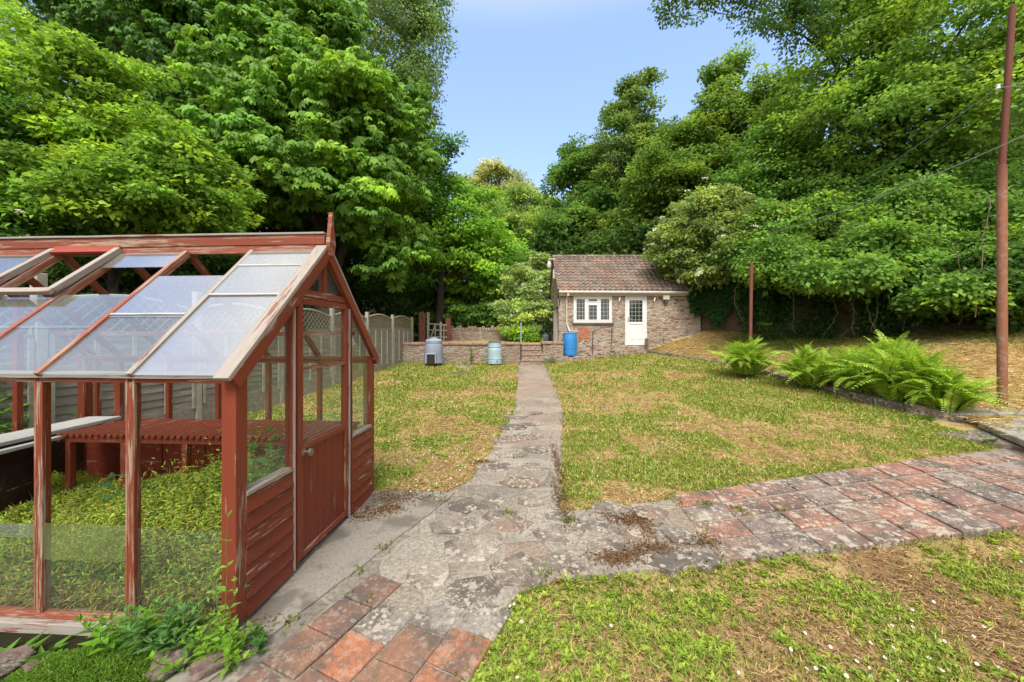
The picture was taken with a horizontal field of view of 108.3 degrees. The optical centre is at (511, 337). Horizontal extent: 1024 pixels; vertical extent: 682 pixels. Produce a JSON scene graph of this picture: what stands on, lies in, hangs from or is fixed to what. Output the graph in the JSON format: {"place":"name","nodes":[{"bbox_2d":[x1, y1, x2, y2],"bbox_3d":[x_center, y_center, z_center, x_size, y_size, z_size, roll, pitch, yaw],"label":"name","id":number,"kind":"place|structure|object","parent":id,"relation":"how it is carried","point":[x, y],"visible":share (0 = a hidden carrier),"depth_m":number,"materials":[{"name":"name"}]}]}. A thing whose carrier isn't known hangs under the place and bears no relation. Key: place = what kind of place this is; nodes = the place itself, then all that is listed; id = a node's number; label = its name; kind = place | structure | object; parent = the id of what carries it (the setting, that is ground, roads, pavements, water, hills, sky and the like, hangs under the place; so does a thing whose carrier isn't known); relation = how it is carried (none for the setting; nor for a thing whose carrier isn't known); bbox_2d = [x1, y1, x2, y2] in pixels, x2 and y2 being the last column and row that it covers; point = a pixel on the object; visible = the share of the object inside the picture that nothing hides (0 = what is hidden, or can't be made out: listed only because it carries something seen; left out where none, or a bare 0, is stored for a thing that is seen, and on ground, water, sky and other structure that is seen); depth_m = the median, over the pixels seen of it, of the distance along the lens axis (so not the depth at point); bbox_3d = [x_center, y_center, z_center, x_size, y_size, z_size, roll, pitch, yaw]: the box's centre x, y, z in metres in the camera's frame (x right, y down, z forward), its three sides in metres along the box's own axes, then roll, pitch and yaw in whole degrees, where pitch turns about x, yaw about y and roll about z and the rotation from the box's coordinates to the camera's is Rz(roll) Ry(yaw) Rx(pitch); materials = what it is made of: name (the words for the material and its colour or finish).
{"place":"outdoors","nodes":[
{"label":"outdoors","id":0,"kind":"place"},
{"bbox_2d":[1,542,221,615],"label":"soil ground","id":1,"kind":"structure","parent":0,"point":[113,609],"depth_m":2.41,"materials":[{"name":"soil"}]},
{"bbox_2d":[0,416,121,528],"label":"plank shelf","id":2,"kind":"object","parent":1,"relation":"on","point":[11,457],"visible":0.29,"depth_m":3.23,"materials":[{"name":"grey wood"}]},
{"bbox_2d":[100,472,124,502],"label":"tall nettle","id":3,"kind":"object","parent":1,"relation":"on","point":[111,475],"visible":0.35,"depth_m":3.18,"materials":[{"name":"green plant"}]},
{"bbox_2d":[0,426,284,637],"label":"weeds","id":4,"kind":"object","parent":1,"relation":"on","point":[87,540],"visible":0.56,"depth_m":2.58,"materials":[{"name":"green plant"}]},
{"bbox_2d":[247,447,283,485],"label":"tall nettle","id":5,"kind":"object","parent":1,"relation":"on","point":[276,454],"visible":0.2,"depth_m":3.15,"materials":[{"name":"green plant"}]},
{"bbox_2d":[247,426,284,479],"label":"tall nettle","id":6,"kind":"object","parent":1,"relation":"on","point":[254,445],"visible":0.21,"depth_m":2.85,"materials":[{"name":"green plant"}]},
{"bbox_2d":[166,490,454,681],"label":"cement path","id":7,"kind":"structure","parent":0,"point":[330,562],"depth_m":2.91,"materials":[{"name":"grey concrete"}]},
{"bbox_2d":[205,510,240,637],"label":"climbing plant","id":8,"kind":"object","parent":7,"relation":"on","point":[224,606],"visible":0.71,"depth_m":2.09,"materials":[{"name":"green plant"}]},
{"bbox_2d":[188,642,260,681],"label":"rock","id":9,"kind":"object","parent":7,"relation":"on","point":[200,669],"visible":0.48,"depth_m":1.91,"materials":[{"name":"grey stone"}]},
{"bbox_2d":[236,573,490,681],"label":"tiled path","id":10,"kind":"structure","parent":0,"point":[323,652],"depth_m":2.03,"materials":[{"name":"ceramic"}]},
{"bbox_2d":[353,595,511,645],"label":"stone path","id":11,"kind":"structure","parent":0,"point":[384,623],"depth_m":2.27,"materials":[{"name":"grey stone"}]},
{"bbox_2d":[427,312,446,340],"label":"garden gate","id":12,"kind":"structure","parent":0,"point":[433,329],"depth_m":17.68,"materials":[{"name":"wood"}]},
{"bbox_2d":[211,364,724,681],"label":"path","id":13,"kind":"structure","parent":0,"point":[420,541],"depth_m":3.20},
{"bbox_2d":[235,622,270,654],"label":"leafy plant","id":14,"kind":"object","parent":13,"relation":"on","point":[259,638],"visible":0.95,"depth_m":2.06,"materials":[{"name":"green plant"}]},
{"bbox_2d":[0,0,1016,280],"label":"sky","id":15,"kind":"structure","parent":0,"point":[526,76],"materials":[{"name":"blue"}]},
{"bbox_2d":[0,107,1023,681],"bbox_3d":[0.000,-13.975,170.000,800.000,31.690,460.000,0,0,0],"label":"ground","id":16,"kind":"structure","parent":0,"point":[48,643],"depth_m":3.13,"materials":[{"name":"green plant"}]},
{"bbox_2d":[0,645,35,676],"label":"rock","id":17,"kind":"object","parent":16,"relation":"on","point":[10,659],"visible":0.91,"depth_m":1.99,"materials":[{"name":"grey stone"}]},
{"bbox_2d":[0,630,51,651],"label":"strap leaf plant","id":18,"kind":"object","parent":16,"relation":"on","point":[32,641],"visible":0.23,"depth_m":2.11,"materials":[{"name":"plant"}]},
{"bbox_2d":[22,654,50,674],"bbox_3d":[-2.526,1.758,1.976,0.100,0.061,0.117,0,-6,38],"label":"rock","id":19,"kind":"object","parent":16,"relation":"on","point":[27,665],"visible":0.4,"depth_m":1.95,"materials":[{"name":"stone"}]},
{"bbox_2d":[19,633,73,662],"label":"strap leaf plant","id":20,"kind":"object","parent":16,"relation":"on","point":[59,645],"visible":0.51,"depth_m":2.06,"materials":[{"name":"plant"}]},
{"bbox_2d":[0,340,98,433],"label":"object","id":21,"kind":"object","parent":16,"relation":"on","point":[8,394],"visible":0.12,"depth_m":3.91,"materials":[{"name":"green plant"}]},
{"bbox_2d":[0,79,132,332],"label":"elder bush","id":22,"kind":"object","parent":16,"relation":"on","point":[13,223],"visible":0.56,"depth_m":6.99,"materials":[{"name":"green plant"}]},
{"bbox_2d":[0,642,174,681],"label":"mat plant","id":23,"kind":"object","parent":16,"relation":"on","point":[77,654],"visible":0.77,"depth_m":1.93,"materials":[{"name":"green plant"}]},
{"bbox_2d":[71,596,173,660],"bbox_3d":[-2.171,1.649,2.062,0.472,0.306,0.389,0,0,0],"label":"leafy plant","id":24,"kind":"object","parent":16,"relation":"on","point":[100,639],"visible":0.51,"depth_m":2.03,"materials":[{"name":"green plant"}]},
{"bbox_2d":[0,0,266,330],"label":"field maple","id":25,"kind":"object","parent":16,"relation":"on","point":[137,165],"visible":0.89,"depth_m":7.63,"materials":[{"name":"green plant"}]},
{"bbox_2d":[7,254,318,330],"bbox_3d":[-11.095,-1.270,11.241,9.379,3.905,3.661,0,0,-15],"label":"laurel bush","id":26,"kind":"object","parent":16,"relation":"on","point":[184,276],"visible":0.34,"depth_m":11.13,"materials":[{"name":"green plant"}]},
{"bbox_2d":[144,639,201,681],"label":"rock","id":27,"kind":"object","parent":16,"relation":"on","point":[174,655],"visible":0.34,"depth_m":1.96,"materials":[{"name":"grey stone"}]},
{"bbox_2d":[98,581,249,669],"bbox_3d":[-1.887,1.609,2.048,0.725,0.386,0.397,0,0,-26],"label":"leafy plant","id":28,"kind":"object","parent":16,"relation":"on","point":[165,636],"visible":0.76,"depth_m":2.00,"materials":[{"name":"green plant"}]},
{"bbox_2d":[18,0,340,310],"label":"horse chestnut","id":29,"kind":"object","parent":16,"relation":"on","point":[136,29],"visible":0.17,"depth_m":13.89,"materials":[{"name":"green plant"}]},
{"bbox_2d":[0,212,379,638],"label":"greenhouse","id":30,"kind":"object","parent":16,"relation":"on","point":[299,508],"visible":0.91,"depth_m":2.78,"materials":[{"name":"wood"}]},
{"bbox_2d":[299,297,347,560],"bbox_3d":[-1.548,0.683,3.117,0.115,1.975,0.735,0,0,3],"label":"door","id":31,"kind":"structure","parent":30,"relation":"in","point":[323,459],"depth_m":3.08,"materials":[{"name":"red paint"}]},
{"bbox_2d":[144,611,257,678],"bbox_3d":[-1.575,1.663,1.979,0.524,0.279,0.362,0,0,-10],"label":"leafy plant","id":32,"kind":"object","parent":16,"relation":"on","point":[228,642],"visible":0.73,"depth_m":1.98,"materials":[{"name":"green plant"}]},
{"bbox_2d":[0,273,412,433],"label":"lap fence","id":33,"kind":"object","parent":16,"relation":"on","point":[41,342],"visible":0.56,"depth_m":6.03,"materials":[{"name":"wood"}]},
{"bbox_2d":[56,418,359,502],"bbox_3d":[-2.949,1.335,3.704,2.610,0.870,0.670,0,0,3],"label":"staging bench","id":34,"kind":"object","parent":16,"relation":"on","point":[160,436],"visible":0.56,"depth_m":3.62,"materials":[{"name":"red paint"}]},
{"bbox_2d":[0,0,459,328],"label":"silver birch","id":35,"kind":"object","parent":16,"relation":"on","point":[410,29],"visible":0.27,"depth_m":21.34,"materials":[{"name":"green plant"}]},
{"bbox_2d":[173,221,418,326],"bbox_3d":[-10.448,-3.659,16.614,12.109,7.035,6.800,0,0,-10],"label":"dark yew","id":36,"kind":"object","parent":16,"relation":"on","point":[375,303],"visible":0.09,"depth_m":16.72,"materials":[{"name":"green plant"}]},
{"bbox_2d":[163,0,447,329],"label":"horse chestnut","id":37,"kind":"object","parent":16,"relation":"on","point":[322,122],"visible":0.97,"depth_m":12.63,"materials":[{"name":"green plant"}]},
{"bbox_2d":[286,126,468,328],"bbox_3d":[-6.853,-5.549,18.820,9.056,11.902,5.684,0,0,-22],"label":"ash tree","id":38,"kind":"object","parent":16,"relation":"on","point":[436,140],"visible":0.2,"depth_m":18.69,"materials":[{"name":"green plant"}]},
{"bbox_2d":[419,312,425,340],"bbox_3d":[-4.276,-0.422,17.600,0.270,1.584,0.270,0,0,0],"label":"gatepost","id":39,"kind":"object","parent":16,"relation":"on","point":[422,326],"visible":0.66,"depth_m":17.46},
{"bbox_2d":[424,337,443,363],"bbox_3d":[-2.978,0.496,14.082,0.770,0.965,0.805,0,0,0],"label":"compost bin","id":40,"kind":"object","parent":16,"relation":"on","point":[433,353],"visible":1,"depth_m":13.81,"materials":[{"name":"grey plastic"}]},
{"bbox_2d":[445,317,450,340],"bbox_3d":[-3.154,-0.306,18.300,0.250,1.352,0.250,0,0,0],"label":"gatepost","id":41,"kind":"object","parent":16,"relation":"on","point":[448,328],"visible":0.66,"depth_m":18.18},
{"bbox_2d":[402,342,519,362],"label":"garden wall","id":42,"kind":"structure","parent":16,"relation":"on","point":[457,352],"depth_m":14.90,"materials":[{"name":"beige stone"}]},
{"bbox_2d":[374,257,548,335],"bbox_3d":[-3.359,-2.296,23.907,11.879,5.202,7.944,0,0,0],"label":"thicket tree","id":43,"kind":"object","parent":16,"relation":"on","point":[429,306],"visible":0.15,"depth_m":22.21,"materials":[{"name":"green plant"}]},
{"bbox_2d":[405,171,531,338],"bbox_3d":[-3.017,-4.380,20.701,8.250,9.443,5.066,0,0,0],"label":"sycamore","id":44,"kind":"object","parent":16,"relation":"on","point":[472,242],"visible":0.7,"depth_m":19.70,"materials":[{"name":"green plant"}]},
{"bbox_2d":[430,287,513,327],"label":"nettle bank bush","id":45,"kind":"object","parent":16,"relation":"on","point":[458,312],"visible":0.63,"depth_m":20.51,"materials":[{"name":"green plant"}]},
{"bbox_2d":[451,325,508,340],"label":"garden wall","id":46,"kind":"structure","parent":16,"relation":"on","point":[460,333],"depth_m":18.60,"materials":[{"name":"beige stone"}]},
{"bbox_2d":[487,341,501,363],"bbox_3d":[-0.664,0.591,14.300,0.564,0.870,0.564,0,0,32],"label":"water butt","id":47,"kind":"object","parent":16,"relation":"on","point":[494,352],"visible":1,"depth_m":14.08,"materials":[{"name":"blue plastic"}]},
{"bbox_2d":[461,156,549,213],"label":"distant tree","id":48,"kind":"object","parent":16,"relation":"on","point":[486,173],"visible":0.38,"depth_m":44.51,"materials":[{"name":"green plant"}]},
{"bbox_2d":[1,1,1023,300],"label":"woods","id":49,"kind":"object","parent":16,"relation":"on","point":[607,243],"visible":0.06,"depth_m":19.44,"materials":[{"name":"green plant"}]},
{"bbox_2d":[485,251,557,336],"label":"dogwood bush","id":50,"kind":"object","parent":16,"relation":"on","point":[528,305],"visible":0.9,"depth_m":17.86,"materials":[{"name":"green plant"}]},
{"bbox_2d":[500,323,543,341],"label":"green bush","id":51,"kind":"object","parent":16,"relation":"on","point":[511,332],"visible":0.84,"depth_m":16.79,"materials":[{"name":"green plant"}]},
{"bbox_2d":[520,344,543,364],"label":"garden steps","id":52,"kind":"structure","parent":16,"relation":"on","point":[532,354],"depth_m":14.49,"materials":[{"name":"stone"}]},
{"bbox_2d":[520,323,521,359],"bbox_3d":[0.346,0.235,14.250,0.060,1.576,0.057,0,0,20],"label":"step post","id":53,"kind":"object","parent":52,"relation":"on","point":[521,339],"visible":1,"depth_m":14.23,"materials":[{"name":"metal"}]},
{"bbox_2d":[491,183,576,270],"bbox_3d":[1.832,-6.761,29.957,9.895,13.684,11.498,0,0,0],"label":"valley tree","id":54,"kind":"object","parent":16,"relation":"on","point":[527,200],"visible":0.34,"depth_m":28.89,"materials":[{"name":"green plant"}]},
{"bbox_2d":[541,341,563,362],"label":"wall pier","id":55,"kind":"structure","parent":16,"relation":"on","point":[554,349],"depth_m":14.55,"materials":[{"name":"brick"}]},
{"bbox_2d":[522,132,650,254],"bbox_3d":[5.101,-6.510,24.300,8.980,13.428,7.446,0,0,0],"label":"hillside tree","id":56,"kind":"object","parent":16,"relation":"on","point":[591,192],"visible":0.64,"depth_m":23.11,"materials":[{"name":"green plant"}]},
{"bbox_2d":[208,433,1023,681],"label":"leaf litter","id":57,"kind":"object","parent":16,"relation":"on","point":[640,519],"visible":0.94,"depth_m":2.63,"materials":[{"name":"brown plant"}]},
{"bbox_2d":[548,255,700,355],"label":"stone outbuilding","id":58,"kind":"structure","parent":16,"relation":"on","point":[587,292],"depth_m":15.20,"materials":[{"name":"brown stone"}]},
{"bbox_2d":[572,296,613,324],"bbox_3d":[3.327,-1.098,15.209,1.714,1.166,0.138,0,0,0],"label":"window","id":59,"kind":"structure","parent":58,"relation":"in","point":[588,310],"depth_m":15.19,"materials":[{"name":"white plastic"}]},
{"bbox_2d":[625,296,646,345],"bbox_3d":[5.092,-0.662,15.203,0.885,2.039,0.150,0,0,0],"label":"door","id":60,"kind":"structure","parent":58,"relation":"in","point":[635,306],"depth_m":15.19,"materials":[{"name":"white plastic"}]},
{"bbox_2d":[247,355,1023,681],"bbox_3d":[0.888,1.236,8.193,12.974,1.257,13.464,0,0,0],"label":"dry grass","id":61,"kind":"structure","parent":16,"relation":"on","point":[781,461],"depth_m":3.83,"materials":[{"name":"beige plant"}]},
{"bbox_2d":[577,66,698,254],"bbox_3d":[7.479,-8.446,22.839,6.955,17.370,7.468,0,0,-22],"label":"hillside tree","id":62,"kind":"object","parent":16,"relation":"on","point":[633,125],"visible":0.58,"depth_m":22.51,"materials":[{"name":"green plant"}]},
{"bbox_2d":[255,354,1022,681],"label":"daisy foliage","id":63,"kind":"object","parent":16,"relation":"on","point":[671,590],"visible":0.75,"depth_m":2.57,"materials":[{"name":"green plant"}]},
{"bbox_2d":[272,364,1018,681],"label":"weeds","id":64,"kind":"object","parent":16,"relation":"on","point":[740,509],"visible":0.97,"depth_m":3.17,"materials":[{"name":"green plant"}]},
{"bbox_2d":[613,39,805,260],"bbox_3d":[10.350,-8.163,19.902,9.800,13.812,6.341,0,0,0],"label":"hillside tree","id":65,"kind":"object","parent":16,"relation":"on","point":[695,147],"visible":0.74,"depth_m":18.71,"materials":[{"name":"green plant"}]},
{"bbox_2d":[639,177,799,295],"bbox_3d":[7.947,-2.927,14.540,5.392,6.267,3.806,0,0,35],"label":"elder bush","id":66,"kind":"object","parent":16,"relation":"on","point":[714,218],"visible":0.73,"depth_m":14.10,"materials":[{"name":"green plant"}]},
{"bbox_2d":[749,262,752,340],"bbox_3d":[7.234,-0.938,11.200,0.131,2.657,0.092,0,0,0],"label":"line post","id":67,"kind":"object","parent":16,"relation":"on","point":[751,300],"visible":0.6,"depth_m":11.16,"materials":[{"name":"wood"}]},
{"bbox_2d":[647,0,879,183],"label":"oak tree","id":68,"kind":"object","parent":16,"relation":"on","point":[796,12],"visible":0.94,"depth_m":13.71,"materials":[{"name":"green plant"}]},
{"bbox_2d":[563,337,974,422],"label":"edging wall","id":69,"kind":"structure","parent":16,"relation":"on","point":[880,401],"depth_m":7.87,"materials":[{"name":"stone"}]},
{"bbox_2d":[563,333,576,356],"bbox_3d":[2.325,0.323,14.860,0.592,0.993,0.592,0,0,0],"label":"blue barrel","id":70,"kind":"object","parent":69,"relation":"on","point":[570,344],"visible":0.98,"depth_m":14.61,"materials":[{"name":"plastic"}]},
{"bbox_2d":[592,324,611,354],"bbox_3d":[3.613,0.114,14.823,0.871,1.298,0.040,0,0,-10],"label":"hand rail","id":71,"kind":"object","parent":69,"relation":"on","point":[598,329],"visible":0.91,"depth_m":14.82,"materials":[{"name":"metal"}]},
{"bbox_2d":[662,117,1023,243],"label":"hedge tree","id":72,"kind":"object","parent":16,"relation":"on","point":[794,181],"visible":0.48,"depth_m":13.86,"materials":[{"name":"green plant"}]},
{"bbox_2d":[706,170,1023,315],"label":"bramble hedge","id":73,"kind":"object","parent":16,"relation":"on","point":[889,241],"visible":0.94,"depth_m":10.76,"materials":[{"name":"green plant"}]},
{"bbox_2d":[733,278,745,323],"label":"hanging stem","id":74,"kind":"object","parent":73,"relation":"hanging from","point":[735,304],"visible":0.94,"depth_m":12.99,"materials":[{"name":"brown plant"}]},
{"bbox_2d":[787,288,798,332],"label":"hanging stem","id":75,"kind":"object","parent":73,"relation":"hanging from","point":[793,307],"visible":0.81,"depth_m":11.95,"materials":[{"name":"brown plant"}]},
{"bbox_2d":[823,294,841,334],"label":"hanging stem","id":76,"kind":"object","parent":73,"relation":"hanging from","point":[833,299],"visible":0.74,"depth_m":11.45,"materials":[{"name":"brown plant"}]},
{"bbox_2d":[832,295,861,336],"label":"hanging stem","id":77,"kind":"object","parent":73,"relation":"hanging from","point":[845,302],"visible":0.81,"depth_m":11.15,"materials":[{"name":"brown plant"}]},
{"bbox_2d":[841,295,859,334],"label":"hanging stem","id":78,"kind":"object","parent":73,"relation":"hanging from","point":[853,302],"visible":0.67,"depth_m":10.97,"materials":[{"name":"brown plant"}]},
{"bbox_2d":[859,291,882,329],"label":"hanging stem","id":79,"kind":"object","parent":73,"relation":"hanging from","point":[870,318],"visible":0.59,"depth_m":10.70,"materials":[{"name":"brown plant"}]},
{"bbox_2d":[867,291,884,332],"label":"hanging stem","id":80,"kind":"object","parent":73,"relation":"hanging from","point":[877,301],"visible":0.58,"depth_m":10.71,"materials":[{"name":"brown plant"}]},
{"bbox_2d":[893,284,915,332],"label":"hanging stem","id":81,"kind":"object","parent":73,"relation":"hanging from","point":[906,316],"visible":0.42,"depth_m":10.39,"materials":[{"name":"brown plant"}]},
{"bbox_2d":[948,241,970,323],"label":"hanging stem","id":82,"kind":"object","parent":73,"relation":"hanging from","point":[961,315],"visible":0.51,"depth_m":9.51,"materials":[{"name":"brown plant"}]},
{"bbox_2d":[968,192,995,316],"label":"hanging stem","id":83,"kind":"object","parent":73,"relation":"hanging from","point":[982,233],"visible":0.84,"depth_m":8.76,"materials":[{"name":"brown plant"}]},
{"bbox_2d":[737,0,1023,179],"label":"overhanging tree","id":84,"kind":"object","parent":16,"relation":"on","point":[893,92],"visible":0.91,"depth_m":12.78,"materials":[{"name":"green plant"}]},
{"bbox_2d":[897,414,937,421],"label":"dock plant","id":85,"kind":"object","parent":16,"relation":"on","point":[932,418],"visible":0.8,"depth_m":6.51,"materials":[{"name":"green plant"}]},
{"bbox_2d":[887,239,1023,331],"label":"bramble hedge","id":86,"kind":"object","parent":16,"relation":"on","point":[1015,277],"visible":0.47,"depth_m":9.29,"materials":[{"name":"green plant"}]},
{"bbox_2d":[935,429,1023,450],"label":"stone slab","id":87,"kind":"structure","parent":16,"relation":"on","point":[1001,443],"depth_m":5.61,"materials":[{"name":"grey stone"}]},
{"bbox_2d":[978,417,1023,446],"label":"stone slab","id":88,"kind":"structure","parent":87,"relation":"on","point":[1015,436],"depth_m":5.67,"materials":[{"name":"grey stone"}]},
{"bbox_2d":[957,406,1023,420],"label":"stone slab","id":89,"kind":"structure","parent":16,"relation":"on","point":[984,411],"depth_m":6.45,"materials":[{"name":"stone"}]},
{"bbox_2d":[995,4,1016,406],"bbox_3d":[8.957,-2.204,6.746,0.447,7.669,0.141,0,0,-9],"label":"rusty mast","id":90,"kind":"object","parent":16,"relation":"on","point":[1002,269],"visible":0.89,"depth_m":6.72,"materials":[{"name":"paint"}]},
{"bbox_2d":[759,135,1023,235],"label":"cable","id":91,"kind":"object","parent":90,"relation":"attached to","point":[910,184],"visible":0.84,"depth_m":7.83,"materials":[{"name":"rubber"}]},
{"bbox_2d":[793,89,994,221],"bbox_3d":[9.340,-4.267,10.090,0.010,0.512,6.913,0,0,9],"label":"cable","id":92,"kind":"object","parent":90,"relation":"attached to","point":[908,151],"visible":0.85,"depth_m":8.28,"materials":[{"name":"metal"}]},
{"bbox_2d":[405,411,721,605],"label":"flagstone path","id":93,"kind":"structure","parent":0,"point":[511,570],"depth_m":3.13,"materials":[{"name":"grey stone"}]},
{"bbox_2d":[649,327,1023,437],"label":"bank terrain","id":94,"kind":"structure","parent":0,"point":[983,353],"depth_m":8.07,"materials":[{"name":"plant"}]},
{"bbox_2d":[705,336,788,376],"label":"fern","id":95,"kind":"object","parent":94,"relation":"on","point":[745,359],"visible":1,"depth_m":9.70,"materials":[{"name":"green plant"}]},
{"bbox_2d":[760,340,847,388],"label":"fern","id":96,"kind":"object","parent":94,"relation":"on","point":[803,372],"visible":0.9,"depth_m":8.47,"materials":[{"name":"green plant"}]},
{"bbox_2d":[808,340,904,393],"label":"fern","id":97,"kind":"object","parent":94,"relation":"on","point":[847,383],"visible":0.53,"depth_m":7.87,"materials":[{"name":"green plant"}]},
{"bbox_2d":[702,286,1022,336],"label":"boundary wall","id":98,"kind":"structure","parent":94,"relation":"on","point":[731,321],"depth_m":12.23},
{"bbox_2d":[687,274,799,332],"bbox_3d":[8.585,-1.311,13.935,3.705,2.329,0.688,0,0,41],"label":"ivy","id":99,"kind":"object","parent":98,"relation":"attached to","point":[712,301],"visible":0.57,"depth_m":14.13,"materials":[{"name":"green plant"}]},
{"bbox_2d":[736,285,912,341],"bbox_3d":[10.056,-0.782,12.213,4.583,2.113,0.782,0,0,33],"label":"wall creeper","id":100,"kind":"object","parent":98,"relation":"attached to","point":[885,315],"depth_m":12.21,"materials":[{"name":"green plant"}]},
{"bbox_2d":[831,330,959,367],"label":"fern","id":101,"kind":"object","parent":94,"relation":"on","point":[901,344],"visible":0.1,"depth_m":8.08,"materials":[{"name":"plant"}]},
{"bbox_2d":[821,339,985,402],"bbox_3d":[7.657,0.710,7.218,2.440,1.369,2.077,0,0,-18],"label":"fern","id":102,"kind":"object","parent":94,"relation":"on","point":[912,360],"visible":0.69,"depth_m":7.05,"materials":[{"name":"green plant"}]},
{"bbox_2d":[888,359,1023,414],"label":"fern","id":103,"kind":"object","parent":94,"relation":"on","point":[948,397],"visible":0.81,"depth_m":6.53,"materials":[{"name":"green plant"}]},
{"bbox_2d":[670,449,1023,563],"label":"tiled walk path","id":104,"kind":"structure","parent":0,"point":[934,504],"depth_m":3.68,"materials":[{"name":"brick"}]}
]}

